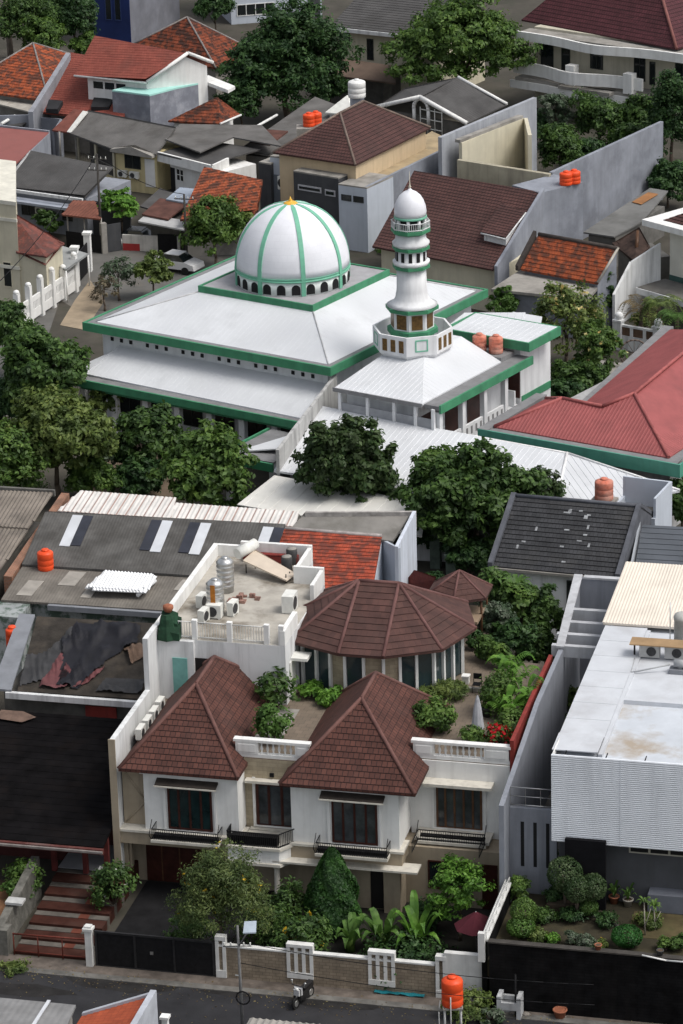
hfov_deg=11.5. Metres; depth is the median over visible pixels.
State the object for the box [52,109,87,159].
rust sheet canopy
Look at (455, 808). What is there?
window
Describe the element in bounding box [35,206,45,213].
air conditioner
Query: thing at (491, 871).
door
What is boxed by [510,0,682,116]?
balcony house
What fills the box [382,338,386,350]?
balcony window
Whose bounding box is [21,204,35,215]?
window
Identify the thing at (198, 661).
doorway
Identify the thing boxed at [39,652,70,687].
tarpaulin
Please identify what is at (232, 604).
air conditioner
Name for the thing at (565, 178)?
water tank
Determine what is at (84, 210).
rust carport
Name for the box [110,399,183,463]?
tree
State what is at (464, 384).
mosque wing
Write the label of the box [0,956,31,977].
shrub
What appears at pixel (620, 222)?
driveway roof
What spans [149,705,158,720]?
air conditioner
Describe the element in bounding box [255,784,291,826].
window
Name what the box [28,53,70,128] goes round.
party wall
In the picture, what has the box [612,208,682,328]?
cream terrace house
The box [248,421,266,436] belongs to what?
window
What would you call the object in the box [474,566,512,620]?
tree
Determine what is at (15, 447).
tree
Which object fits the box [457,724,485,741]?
shrub
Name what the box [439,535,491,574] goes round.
tree
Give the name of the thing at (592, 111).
tree
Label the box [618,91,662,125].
tree
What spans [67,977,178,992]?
road patch
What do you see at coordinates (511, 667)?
palm plant
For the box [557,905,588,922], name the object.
shrub
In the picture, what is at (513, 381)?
door
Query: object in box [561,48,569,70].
window
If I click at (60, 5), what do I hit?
tree
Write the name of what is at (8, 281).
window
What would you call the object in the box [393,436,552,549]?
tree
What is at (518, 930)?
topiary
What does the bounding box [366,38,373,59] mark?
window
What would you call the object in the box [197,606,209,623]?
air conditioner
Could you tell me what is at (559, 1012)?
plant pot
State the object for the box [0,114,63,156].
courtyard wall
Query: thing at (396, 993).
tarpaulin
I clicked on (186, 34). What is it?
old tile house
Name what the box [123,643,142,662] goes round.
tarpaulin
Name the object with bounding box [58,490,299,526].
striped roof shed
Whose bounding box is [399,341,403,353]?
balcony window
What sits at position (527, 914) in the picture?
topiary
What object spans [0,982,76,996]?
road patch
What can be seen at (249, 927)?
street lamp
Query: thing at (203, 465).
tree
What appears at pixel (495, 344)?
water tank
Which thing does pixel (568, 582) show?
window
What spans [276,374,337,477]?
dividing wall
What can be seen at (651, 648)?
air conditioner
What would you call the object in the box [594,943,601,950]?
plant pot
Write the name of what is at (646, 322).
shrub
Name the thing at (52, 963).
pavement
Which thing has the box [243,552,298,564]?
scrap timber
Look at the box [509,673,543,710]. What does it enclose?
palm plant
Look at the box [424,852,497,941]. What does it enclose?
tree
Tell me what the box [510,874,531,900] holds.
shrub
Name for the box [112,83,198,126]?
turquoise roof block
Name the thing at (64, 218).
window
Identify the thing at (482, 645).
shrub
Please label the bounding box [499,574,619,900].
grey side wall
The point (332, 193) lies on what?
window
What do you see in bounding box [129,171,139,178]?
air conditioner
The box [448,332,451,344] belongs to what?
balcony window
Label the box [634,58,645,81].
window
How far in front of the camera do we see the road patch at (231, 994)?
156.16 m
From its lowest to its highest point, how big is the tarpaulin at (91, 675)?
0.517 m
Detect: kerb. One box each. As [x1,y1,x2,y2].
[0,966,627,1023]
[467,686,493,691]
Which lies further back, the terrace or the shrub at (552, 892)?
the terrace
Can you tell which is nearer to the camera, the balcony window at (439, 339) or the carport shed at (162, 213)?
the balcony window at (439, 339)
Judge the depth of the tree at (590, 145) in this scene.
288.64 m
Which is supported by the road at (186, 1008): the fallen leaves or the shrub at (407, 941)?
the fallen leaves
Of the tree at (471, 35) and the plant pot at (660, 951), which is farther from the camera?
the tree at (471, 35)
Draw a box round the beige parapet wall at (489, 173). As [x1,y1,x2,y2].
[457,159,550,186]
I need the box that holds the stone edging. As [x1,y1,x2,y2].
[528,913,620,932]
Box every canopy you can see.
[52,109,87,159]
[247,1017,313,1023]
[469,605,484,637]
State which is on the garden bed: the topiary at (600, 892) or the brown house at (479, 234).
the topiary at (600, 892)
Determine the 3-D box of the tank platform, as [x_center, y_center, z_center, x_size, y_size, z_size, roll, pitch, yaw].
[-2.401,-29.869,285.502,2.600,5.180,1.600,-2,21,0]
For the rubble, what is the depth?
153.42 m
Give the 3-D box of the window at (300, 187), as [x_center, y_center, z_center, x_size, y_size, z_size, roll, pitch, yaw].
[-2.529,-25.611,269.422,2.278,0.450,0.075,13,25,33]
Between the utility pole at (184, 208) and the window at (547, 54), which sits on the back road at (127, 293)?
the utility pole at (184, 208)
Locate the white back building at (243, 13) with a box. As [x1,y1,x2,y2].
[222,0,321,24]
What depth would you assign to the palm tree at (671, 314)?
238.74 m
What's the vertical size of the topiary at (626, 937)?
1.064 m
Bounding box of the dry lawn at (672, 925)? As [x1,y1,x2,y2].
[630,911,682,938]
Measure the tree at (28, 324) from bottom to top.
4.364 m
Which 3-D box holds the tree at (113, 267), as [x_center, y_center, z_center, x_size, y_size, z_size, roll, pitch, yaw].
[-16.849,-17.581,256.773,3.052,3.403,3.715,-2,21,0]
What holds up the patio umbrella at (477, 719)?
on the villa
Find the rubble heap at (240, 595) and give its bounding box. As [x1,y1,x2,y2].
[227,592,260,603]
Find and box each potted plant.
[607,880,620,895]
[621,882,635,898]
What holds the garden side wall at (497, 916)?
on the ground at (498, 86)
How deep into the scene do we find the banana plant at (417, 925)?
159.36 m
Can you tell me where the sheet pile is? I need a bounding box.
[85,570,156,596]
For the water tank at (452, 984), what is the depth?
150.33 m
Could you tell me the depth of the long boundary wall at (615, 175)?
272.29 m
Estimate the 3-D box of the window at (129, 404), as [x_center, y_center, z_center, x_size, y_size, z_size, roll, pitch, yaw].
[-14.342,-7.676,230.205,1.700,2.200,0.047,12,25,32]
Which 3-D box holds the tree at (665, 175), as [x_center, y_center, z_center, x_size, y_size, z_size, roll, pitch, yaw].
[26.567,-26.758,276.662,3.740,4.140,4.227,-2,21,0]
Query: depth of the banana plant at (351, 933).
159.40 m
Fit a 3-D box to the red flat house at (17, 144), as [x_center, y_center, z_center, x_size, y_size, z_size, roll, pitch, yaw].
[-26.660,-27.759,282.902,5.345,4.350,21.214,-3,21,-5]
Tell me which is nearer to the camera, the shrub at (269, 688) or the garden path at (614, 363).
the shrub at (269, 688)
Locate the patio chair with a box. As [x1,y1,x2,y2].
[472,673,481,692]
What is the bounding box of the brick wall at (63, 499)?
[4,493,69,591]
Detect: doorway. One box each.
[170,167,175,191]
[195,658,206,670]
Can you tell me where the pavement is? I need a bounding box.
[0,954,656,1023]
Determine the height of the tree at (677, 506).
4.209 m
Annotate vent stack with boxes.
[669,602,682,639]
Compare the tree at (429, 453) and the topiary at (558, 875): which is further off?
the tree at (429, 453)
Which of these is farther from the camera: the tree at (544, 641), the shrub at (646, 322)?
the shrub at (646, 322)
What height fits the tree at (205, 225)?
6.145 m
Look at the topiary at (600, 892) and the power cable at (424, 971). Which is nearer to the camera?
the power cable at (424, 971)
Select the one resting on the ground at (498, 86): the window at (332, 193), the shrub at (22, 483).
the shrub at (22, 483)
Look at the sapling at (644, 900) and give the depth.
155.00 m
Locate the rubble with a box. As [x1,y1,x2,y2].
[466,1003,565,1019]
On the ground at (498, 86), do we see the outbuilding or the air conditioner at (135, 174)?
the outbuilding
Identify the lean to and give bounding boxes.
[408,570,435,589]
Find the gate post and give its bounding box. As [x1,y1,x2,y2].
[82,924,94,966]
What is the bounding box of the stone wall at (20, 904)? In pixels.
[0,856,41,955]
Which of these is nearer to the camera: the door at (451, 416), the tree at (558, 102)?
the door at (451, 416)
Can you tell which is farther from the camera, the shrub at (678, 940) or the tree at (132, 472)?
the tree at (132, 472)
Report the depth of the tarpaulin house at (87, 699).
179.79 m
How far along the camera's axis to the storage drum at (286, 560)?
176.88 m
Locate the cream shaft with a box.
[455,115,531,169]
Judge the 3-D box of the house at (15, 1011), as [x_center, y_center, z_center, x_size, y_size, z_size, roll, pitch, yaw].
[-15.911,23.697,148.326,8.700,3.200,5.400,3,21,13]
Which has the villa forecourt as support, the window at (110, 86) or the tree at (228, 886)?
the tree at (228, 886)
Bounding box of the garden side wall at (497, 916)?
[478,877,511,993]
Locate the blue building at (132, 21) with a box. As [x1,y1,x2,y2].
[93,0,179,42]
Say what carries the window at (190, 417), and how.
in the mosque
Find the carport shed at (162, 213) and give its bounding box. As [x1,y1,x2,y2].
[138,187,193,248]
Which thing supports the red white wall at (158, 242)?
on the back road at (127, 293)
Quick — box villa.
[108,540,552,913]
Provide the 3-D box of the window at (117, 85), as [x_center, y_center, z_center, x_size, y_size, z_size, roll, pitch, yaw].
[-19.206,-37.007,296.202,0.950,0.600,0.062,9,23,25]
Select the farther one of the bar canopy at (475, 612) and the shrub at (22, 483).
the shrub at (22, 483)
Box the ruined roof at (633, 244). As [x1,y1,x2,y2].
[612,227,669,282]
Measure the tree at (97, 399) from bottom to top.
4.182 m
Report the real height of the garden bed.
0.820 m
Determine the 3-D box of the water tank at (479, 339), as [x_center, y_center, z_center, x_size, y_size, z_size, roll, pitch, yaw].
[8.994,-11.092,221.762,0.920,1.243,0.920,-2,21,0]
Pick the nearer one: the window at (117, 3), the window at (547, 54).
the window at (547, 54)
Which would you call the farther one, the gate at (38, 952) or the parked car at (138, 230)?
the parked car at (138, 230)
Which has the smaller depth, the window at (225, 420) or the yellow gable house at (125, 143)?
the window at (225, 420)
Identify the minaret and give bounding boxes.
[373,171,452,359]
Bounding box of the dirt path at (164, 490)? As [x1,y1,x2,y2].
[76,410,177,499]
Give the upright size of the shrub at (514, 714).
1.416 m
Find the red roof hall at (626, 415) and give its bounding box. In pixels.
[477,325,682,525]
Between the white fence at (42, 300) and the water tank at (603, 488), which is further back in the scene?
the white fence at (42, 300)
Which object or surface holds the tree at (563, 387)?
on the ground at (498, 86)
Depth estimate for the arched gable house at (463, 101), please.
290.86 m
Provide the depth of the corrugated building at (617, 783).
157.76 m
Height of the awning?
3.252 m
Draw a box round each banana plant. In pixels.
[334,912,368,952]
[350,907,405,948]
[392,890,443,952]
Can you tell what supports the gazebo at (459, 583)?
on the villa
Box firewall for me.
[438,97,536,177]
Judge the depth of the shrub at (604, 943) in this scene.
154.21 m
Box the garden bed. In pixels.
[487,893,682,975]
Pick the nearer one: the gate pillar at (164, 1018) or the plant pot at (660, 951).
the gate pillar at (164, 1018)
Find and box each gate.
[12,933,85,958]
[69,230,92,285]
[94,930,215,976]
[99,222,121,253]
[619,339,643,362]
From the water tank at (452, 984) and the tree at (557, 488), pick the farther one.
the tree at (557, 488)
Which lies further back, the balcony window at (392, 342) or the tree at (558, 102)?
the tree at (558, 102)
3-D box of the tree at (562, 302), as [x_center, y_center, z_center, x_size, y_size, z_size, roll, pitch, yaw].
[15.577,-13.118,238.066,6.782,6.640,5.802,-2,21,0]
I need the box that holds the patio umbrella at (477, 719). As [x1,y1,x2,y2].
[471,695,483,729]
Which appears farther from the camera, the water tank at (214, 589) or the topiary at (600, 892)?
the water tank at (214, 589)
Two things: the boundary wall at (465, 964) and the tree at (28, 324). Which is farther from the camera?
the tree at (28, 324)
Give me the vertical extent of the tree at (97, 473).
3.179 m
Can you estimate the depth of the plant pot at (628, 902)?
158.05 m
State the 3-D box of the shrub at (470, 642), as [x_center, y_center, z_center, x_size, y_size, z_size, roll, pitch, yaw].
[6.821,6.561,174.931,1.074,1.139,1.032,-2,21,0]
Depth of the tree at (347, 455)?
206.69 m
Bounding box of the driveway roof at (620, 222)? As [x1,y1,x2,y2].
[583,188,667,266]
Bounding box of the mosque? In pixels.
[75,196,487,473]
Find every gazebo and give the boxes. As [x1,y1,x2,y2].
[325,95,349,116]
[430,569,492,633]
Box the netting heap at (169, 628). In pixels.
[157,610,181,641]
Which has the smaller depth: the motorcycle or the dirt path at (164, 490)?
the motorcycle
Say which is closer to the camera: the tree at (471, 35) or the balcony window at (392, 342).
the balcony window at (392, 342)
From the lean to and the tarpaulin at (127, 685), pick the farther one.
the lean to
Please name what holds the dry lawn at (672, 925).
on the garden bed
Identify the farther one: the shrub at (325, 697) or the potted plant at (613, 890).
the shrub at (325, 697)
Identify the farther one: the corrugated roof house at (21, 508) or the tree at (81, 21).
the tree at (81, 21)
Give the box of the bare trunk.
[4,0,13,55]
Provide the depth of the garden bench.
157.77 m
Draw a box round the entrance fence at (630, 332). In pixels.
[612,311,661,351]
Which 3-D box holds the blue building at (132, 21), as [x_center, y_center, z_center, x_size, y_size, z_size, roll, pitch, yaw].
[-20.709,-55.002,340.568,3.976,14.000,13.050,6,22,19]
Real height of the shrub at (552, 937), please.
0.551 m
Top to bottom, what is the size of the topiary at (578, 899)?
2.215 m
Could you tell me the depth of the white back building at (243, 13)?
344.99 m
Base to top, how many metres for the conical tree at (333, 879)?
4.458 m
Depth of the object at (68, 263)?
258.99 m
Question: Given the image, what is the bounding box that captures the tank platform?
[296,124,312,135]
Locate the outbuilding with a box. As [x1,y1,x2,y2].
[280,511,416,587]
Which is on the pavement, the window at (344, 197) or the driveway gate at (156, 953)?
the driveway gate at (156, 953)
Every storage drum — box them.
[281,554,292,570]
[286,546,297,564]
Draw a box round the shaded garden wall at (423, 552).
[417,543,445,561]
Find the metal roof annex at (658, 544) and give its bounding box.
[631,522,682,564]
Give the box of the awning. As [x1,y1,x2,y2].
[237,475,424,536]
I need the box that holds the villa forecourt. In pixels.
[148,880,491,960]
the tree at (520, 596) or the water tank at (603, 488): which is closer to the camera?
the tree at (520, 596)
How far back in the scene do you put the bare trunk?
332.99 m
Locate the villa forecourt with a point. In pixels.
(448, 930)
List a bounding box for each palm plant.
[479,570,508,585]
[485,651,539,695]
[485,684,529,719]
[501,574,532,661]
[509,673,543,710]
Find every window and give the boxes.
[2,261,12,287]
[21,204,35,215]
[62,210,72,221]
[93,81,102,88]
[105,0,111,19]
[105,82,113,89]
[114,0,121,20]
[116,83,125,88]
[120,397,139,413]
[124,154,140,169]
[167,788,212,831]
[176,168,183,181]
[183,409,202,427]
[215,415,234,431]
[237,2,273,16]
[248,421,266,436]
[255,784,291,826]
[273,174,280,202]
[298,184,321,192]
[325,189,335,196]
[331,801,377,845]
[341,194,350,201]
[353,196,363,202]
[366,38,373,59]
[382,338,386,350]
[390,340,394,351]
[391,313,393,327]
[397,315,406,330]
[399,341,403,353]
[412,315,422,330]
[427,312,432,328]
[428,860,472,891]
[436,787,481,830]
[438,337,441,349]
[443,334,446,346]
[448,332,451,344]
[541,44,553,67]
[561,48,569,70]
[566,580,571,599]
[590,54,602,69]
[629,847,682,856]
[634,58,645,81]
[649,61,654,84]
[675,63,682,80]
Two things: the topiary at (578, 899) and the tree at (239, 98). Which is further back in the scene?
the tree at (239, 98)
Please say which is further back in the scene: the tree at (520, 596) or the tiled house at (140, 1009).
the tree at (520, 596)
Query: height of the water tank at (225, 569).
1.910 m
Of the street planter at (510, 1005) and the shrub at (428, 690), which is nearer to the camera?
the street planter at (510, 1005)
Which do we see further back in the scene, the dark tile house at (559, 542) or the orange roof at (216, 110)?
the orange roof at (216, 110)
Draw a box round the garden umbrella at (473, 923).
[454,911,488,952]
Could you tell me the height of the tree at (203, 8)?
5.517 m
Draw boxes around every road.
[0,248,234,417]
[0,971,563,1023]
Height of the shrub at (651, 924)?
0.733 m
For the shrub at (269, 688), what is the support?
on the villa
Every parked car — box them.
[121,226,150,243]
[155,249,204,275]
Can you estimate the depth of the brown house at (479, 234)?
256.27 m
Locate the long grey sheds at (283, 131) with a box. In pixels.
[244,97,334,178]
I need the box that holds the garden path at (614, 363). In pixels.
[601,360,621,372]
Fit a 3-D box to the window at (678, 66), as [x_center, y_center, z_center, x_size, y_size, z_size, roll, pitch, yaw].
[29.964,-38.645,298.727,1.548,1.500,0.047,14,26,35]
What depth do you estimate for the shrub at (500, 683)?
166.70 m
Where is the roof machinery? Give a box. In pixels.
[631,657,682,674]
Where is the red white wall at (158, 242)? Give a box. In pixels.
[122,234,180,251]
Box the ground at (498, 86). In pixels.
[0,0,682,961]
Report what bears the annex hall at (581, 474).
on the ground at (498, 86)
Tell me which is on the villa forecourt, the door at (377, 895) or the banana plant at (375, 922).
the banana plant at (375, 922)
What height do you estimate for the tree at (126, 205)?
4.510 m
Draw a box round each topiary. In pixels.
[506,916,535,937]
[510,897,537,924]
[546,855,583,904]
[563,875,590,911]
[579,873,606,907]
[579,900,598,918]
[611,924,642,948]
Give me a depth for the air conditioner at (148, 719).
166.55 m
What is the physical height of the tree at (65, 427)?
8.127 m
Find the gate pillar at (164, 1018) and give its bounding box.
[159,1013,170,1023]
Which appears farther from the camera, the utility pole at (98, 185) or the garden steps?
the utility pole at (98, 185)
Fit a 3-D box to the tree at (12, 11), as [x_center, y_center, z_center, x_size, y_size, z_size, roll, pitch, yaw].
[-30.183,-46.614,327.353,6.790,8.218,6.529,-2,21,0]
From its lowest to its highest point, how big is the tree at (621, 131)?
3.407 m
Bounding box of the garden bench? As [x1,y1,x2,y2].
[546,896,574,911]
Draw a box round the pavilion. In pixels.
[295,579,476,689]
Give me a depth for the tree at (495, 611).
177.10 m
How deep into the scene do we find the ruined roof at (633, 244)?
255.72 m
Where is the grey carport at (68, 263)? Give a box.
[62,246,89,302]
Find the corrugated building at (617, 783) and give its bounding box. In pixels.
[551,561,682,913]
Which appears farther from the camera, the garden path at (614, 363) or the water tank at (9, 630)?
the garden path at (614, 363)
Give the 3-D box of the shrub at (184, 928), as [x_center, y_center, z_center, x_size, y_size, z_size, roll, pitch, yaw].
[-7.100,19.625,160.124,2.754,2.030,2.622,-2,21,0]
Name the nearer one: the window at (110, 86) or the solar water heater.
the solar water heater
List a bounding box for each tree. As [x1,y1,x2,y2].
[0,0,59,43]
[0,298,39,345]
[0,325,93,402]
[0,377,27,419]
[0,417,55,487]
[3,381,119,499]
[11,320,47,334]
[16,12,68,48]
[31,209,63,234]
[37,0,76,49]
[51,0,98,36]
[63,455,122,493]
[67,30,95,54]
[81,378,125,412]
[88,275,119,310]
[97,186,139,231]
[98,254,138,300]
[102,440,118,465]
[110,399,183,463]
[111,447,165,494]
[132,249,174,290]
[146,418,259,507]
[162,837,276,937]
[174,193,248,263]
[191,0,237,30]
[211,76,262,124]
[212,0,366,117]
[227,206,254,236]
[289,413,403,502]
[303,846,363,936]
[317,75,348,102]
[376,0,542,85]
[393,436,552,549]
[410,443,456,463]
[416,506,473,548]
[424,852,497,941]
[427,570,444,579]
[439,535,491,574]
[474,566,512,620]
[476,600,516,633]
[485,285,518,311]
[488,617,537,661]
[489,582,538,624]
[498,580,539,660]
[512,618,556,663]
[521,465,569,496]
[524,583,564,663]
[529,279,610,361]
[537,92,576,123]
[537,112,554,141]
[537,122,584,168]
[550,358,587,381]
[551,377,589,397]
[564,86,634,140]
[567,685,578,711]
[568,137,605,162]
[569,356,610,384]
[571,317,628,370]
[573,376,595,387]
[599,120,647,145]
[603,271,613,307]
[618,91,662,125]
[618,294,663,326]
[640,67,682,161]
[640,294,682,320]
[646,156,682,207]
[655,309,682,329]
[666,476,682,526]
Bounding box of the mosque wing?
[333,312,560,435]
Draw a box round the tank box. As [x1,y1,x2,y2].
[591,476,671,525]
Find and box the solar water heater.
[233,539,293,582]
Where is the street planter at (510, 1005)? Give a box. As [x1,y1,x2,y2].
[497,974,523,1019]
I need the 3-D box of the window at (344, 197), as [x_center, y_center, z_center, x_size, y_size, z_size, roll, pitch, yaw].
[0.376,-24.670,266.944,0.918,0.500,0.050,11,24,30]
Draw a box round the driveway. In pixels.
[115,881,257,963]
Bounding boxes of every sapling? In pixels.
[635,896,650,934]
[647,898,660,929]
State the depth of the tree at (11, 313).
238.46 m
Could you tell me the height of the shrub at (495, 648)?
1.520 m
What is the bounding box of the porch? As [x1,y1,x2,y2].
[226,428,287,499]
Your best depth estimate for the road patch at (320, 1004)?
154.87 m
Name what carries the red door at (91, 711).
in the tarpaulin house at (87, 699)
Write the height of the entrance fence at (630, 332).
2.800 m
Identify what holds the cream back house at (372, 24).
on the ground at (498, 86)
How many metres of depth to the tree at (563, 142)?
284.57 m
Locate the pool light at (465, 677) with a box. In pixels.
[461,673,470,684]
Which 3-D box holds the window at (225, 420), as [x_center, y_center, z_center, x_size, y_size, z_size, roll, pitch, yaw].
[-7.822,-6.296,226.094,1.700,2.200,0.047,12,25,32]
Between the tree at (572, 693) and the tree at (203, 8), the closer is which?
the tree at (572, 693)
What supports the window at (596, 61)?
in the balcony house at (619, 51)
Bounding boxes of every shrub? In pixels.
[0,478,50,488]
[0,879,33,899]
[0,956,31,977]
[2,857,45,891]
[85,858,141,910]
[161,907,218,939]
[233,893,292,946]
[250,700,294,738]
[251,666,300,706]
[263,907,336,951]
[265,875,306,918]
[294,678,322,698]
[315,684,342,707]
[357,923,457,989]
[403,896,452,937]
[412,694,457,733]
[416,684,442,695]
[430,677,471,702]
[440,984,494,1023]
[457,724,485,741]
[465,629,482,648]
[473,634,494,660]
[475,668,519,718]
[477,1006,506,1023]
[483,722,513,743]
[486,641,511,666]
[492,707,528,735]
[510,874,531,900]
[525,926,549,942]
[533,906,558,924]
[539,886,562,902]
[544,931,561,943]
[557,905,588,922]
[564,929,578,944]
[575,933,599,947]
[593,910,622,929]
[593,937,608,947]
[629,311,656,327]
[631,909,663,930]
[656,935,676,950]
[671,932,682,948]
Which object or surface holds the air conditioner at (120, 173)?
attached to the yellow gable house at (125, 143)
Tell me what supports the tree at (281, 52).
on the ground at (498, 86)
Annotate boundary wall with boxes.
[214,933,481,999]
[549,121,662,238]
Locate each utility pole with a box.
[87,154,107,231]
[174,194,193,252]
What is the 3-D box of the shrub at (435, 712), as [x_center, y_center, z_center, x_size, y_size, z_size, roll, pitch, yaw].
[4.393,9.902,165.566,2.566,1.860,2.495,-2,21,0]
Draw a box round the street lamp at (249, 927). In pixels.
[223,921,256,1023]
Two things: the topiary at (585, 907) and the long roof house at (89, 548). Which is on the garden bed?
the topiary at (585, 907)
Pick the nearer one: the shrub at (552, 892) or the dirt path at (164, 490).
the shrub at (552, 892)
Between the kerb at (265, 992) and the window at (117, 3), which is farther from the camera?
the window at (117, 3)
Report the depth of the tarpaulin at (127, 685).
178.73 m
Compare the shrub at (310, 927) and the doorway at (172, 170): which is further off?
the doorway at (172, 170)
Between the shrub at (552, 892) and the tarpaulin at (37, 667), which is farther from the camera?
the tarpaulin at (37, 667)
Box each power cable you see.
[0,154,96,280]
[98,155,181,193]
[241,963,592,1004]
[251,944,593,984]
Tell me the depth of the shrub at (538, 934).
154.99 m
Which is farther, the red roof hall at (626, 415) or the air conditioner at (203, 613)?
the red roof hall at (626, 415)
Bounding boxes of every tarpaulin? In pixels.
[20,626,72,685]
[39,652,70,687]
[56,618,140,688]
[74,665,104,686]
[96,678,143,692]
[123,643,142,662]
[374,989,424,996]
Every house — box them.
[0,42,68,114]
[0,125,50,166]
[0,159,64,308]
[0,486,55,600]
[0,511,285,676]
[0,613,153,718]
[0,710,123,873]
[0,998,75,1023]
[16,150,131,234]
[43,35,234,153]
[70,110,180,193]
[77,990,157,1023]
[135,16,238,100]
[157,124,281,191]
[180,167,262,255]
[259,100,440,252]
[329,0,484,104]
[372,171,582,311]
[377,76,507,135]
[488,492,652,642]
[491,230,618,337]
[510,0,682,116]
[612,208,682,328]
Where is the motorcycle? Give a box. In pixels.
[290,979,313,1008]
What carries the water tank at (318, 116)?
on the tank platform
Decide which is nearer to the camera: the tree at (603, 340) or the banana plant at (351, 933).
the banana plant at (351, 933)
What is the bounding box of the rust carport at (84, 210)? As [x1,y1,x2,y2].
[62,200,130,253]
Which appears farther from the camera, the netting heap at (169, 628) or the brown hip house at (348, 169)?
the brown hip house at (348, 169)
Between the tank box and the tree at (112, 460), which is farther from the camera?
the tree at (112, 460)
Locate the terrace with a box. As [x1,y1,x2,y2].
[0,888,7,915]
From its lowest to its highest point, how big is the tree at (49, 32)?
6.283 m
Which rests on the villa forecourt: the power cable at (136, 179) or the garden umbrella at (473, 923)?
the garden umbrella at (473, 923)
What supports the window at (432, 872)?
in the villa
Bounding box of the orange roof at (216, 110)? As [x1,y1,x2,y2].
[168,97,241,144]
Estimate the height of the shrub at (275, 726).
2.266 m
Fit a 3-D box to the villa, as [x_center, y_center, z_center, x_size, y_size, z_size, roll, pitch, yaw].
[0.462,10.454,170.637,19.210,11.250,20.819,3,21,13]
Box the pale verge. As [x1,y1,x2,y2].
[60,281,104,329]
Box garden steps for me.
[13,860,138,959]
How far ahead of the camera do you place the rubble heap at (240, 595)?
173.81 m
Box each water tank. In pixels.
[5,625,15,645]
[37,548,53,571]
[206,577,224,613]
[216,556,234,593]
[303,112,314,126]
[311,110,321,125]
[348,78,365,105]
[438,974,462,1023]
[472,332,486,351]
[489,334,502,354]
[559,170,571,185]
[569,169,580,184]
[595,477,612,500]
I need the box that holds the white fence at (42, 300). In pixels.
[13,252,78,322]
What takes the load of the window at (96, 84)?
in the red roof house at (97, 73)
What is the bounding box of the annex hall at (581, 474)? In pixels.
[274,406,679,539]
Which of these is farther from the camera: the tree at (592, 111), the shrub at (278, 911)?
the tree at (592, 111)
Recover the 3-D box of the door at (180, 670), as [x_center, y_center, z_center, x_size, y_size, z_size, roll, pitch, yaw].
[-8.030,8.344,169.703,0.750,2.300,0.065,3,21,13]
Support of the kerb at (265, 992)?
on the ground at (498, 86)
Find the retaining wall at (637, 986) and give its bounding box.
[488,938,682,1023]
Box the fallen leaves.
[3,966,610,1023]
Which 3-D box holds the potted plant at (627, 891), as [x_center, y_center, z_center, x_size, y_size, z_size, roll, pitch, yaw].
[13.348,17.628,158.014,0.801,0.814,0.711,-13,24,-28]
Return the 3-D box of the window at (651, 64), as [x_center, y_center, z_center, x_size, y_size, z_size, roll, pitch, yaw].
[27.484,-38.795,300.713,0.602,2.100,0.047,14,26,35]
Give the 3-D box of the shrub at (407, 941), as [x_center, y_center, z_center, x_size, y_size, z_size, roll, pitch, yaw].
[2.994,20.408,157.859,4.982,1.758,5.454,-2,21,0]
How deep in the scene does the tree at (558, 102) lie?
294.48 m
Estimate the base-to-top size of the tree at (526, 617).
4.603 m
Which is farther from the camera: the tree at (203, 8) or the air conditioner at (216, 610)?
the tree at (203, 8)
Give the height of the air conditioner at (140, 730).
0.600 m
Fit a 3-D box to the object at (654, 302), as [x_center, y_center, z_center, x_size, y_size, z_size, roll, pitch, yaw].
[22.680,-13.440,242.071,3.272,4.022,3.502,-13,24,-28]
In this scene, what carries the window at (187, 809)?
in the villa
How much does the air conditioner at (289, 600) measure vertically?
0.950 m
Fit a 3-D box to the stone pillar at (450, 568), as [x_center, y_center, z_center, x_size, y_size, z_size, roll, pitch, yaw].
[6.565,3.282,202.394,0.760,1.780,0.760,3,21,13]
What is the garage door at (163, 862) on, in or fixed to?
in the villa
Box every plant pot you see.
[163,603,172,612]
[481,705,492,717]
[553,1006,566,1018]
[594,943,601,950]
[608,893,619,904]
[622,896,633,907]
[656,948,663,955]
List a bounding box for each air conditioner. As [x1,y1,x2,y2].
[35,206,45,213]
[117,169,127,177]
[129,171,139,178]
[135,723,145,739]
[142,714,152,730]
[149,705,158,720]
[155,696,164,711]
[195,591,206,608]
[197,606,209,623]
[206,602,222,619]
[226,598,238,616]
[277,175,279,189]
[281,589,297,613]
[629,637,682,659]
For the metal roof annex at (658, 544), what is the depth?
192.59 m
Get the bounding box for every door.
[85,705,116,718]
[144,159,155,187]
[146,845,212,882]
[172,657,187,692]
[370,871,383,908]
[421,410,435,418]
[445,405,457,430]
[467,394,479,422]
[482,864,497,909]
[508,372,519,397]
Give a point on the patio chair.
(476, 675)
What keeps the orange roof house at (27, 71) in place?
on the ground at (498, 86)
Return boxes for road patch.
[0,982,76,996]
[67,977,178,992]
[200,990,256,996]
[283,997,379,1009]
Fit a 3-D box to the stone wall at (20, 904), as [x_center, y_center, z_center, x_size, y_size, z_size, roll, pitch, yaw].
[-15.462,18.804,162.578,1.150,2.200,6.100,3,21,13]
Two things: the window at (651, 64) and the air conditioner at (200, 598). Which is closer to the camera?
the air conditioner at (200, 598)
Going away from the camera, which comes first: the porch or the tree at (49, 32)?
the porch

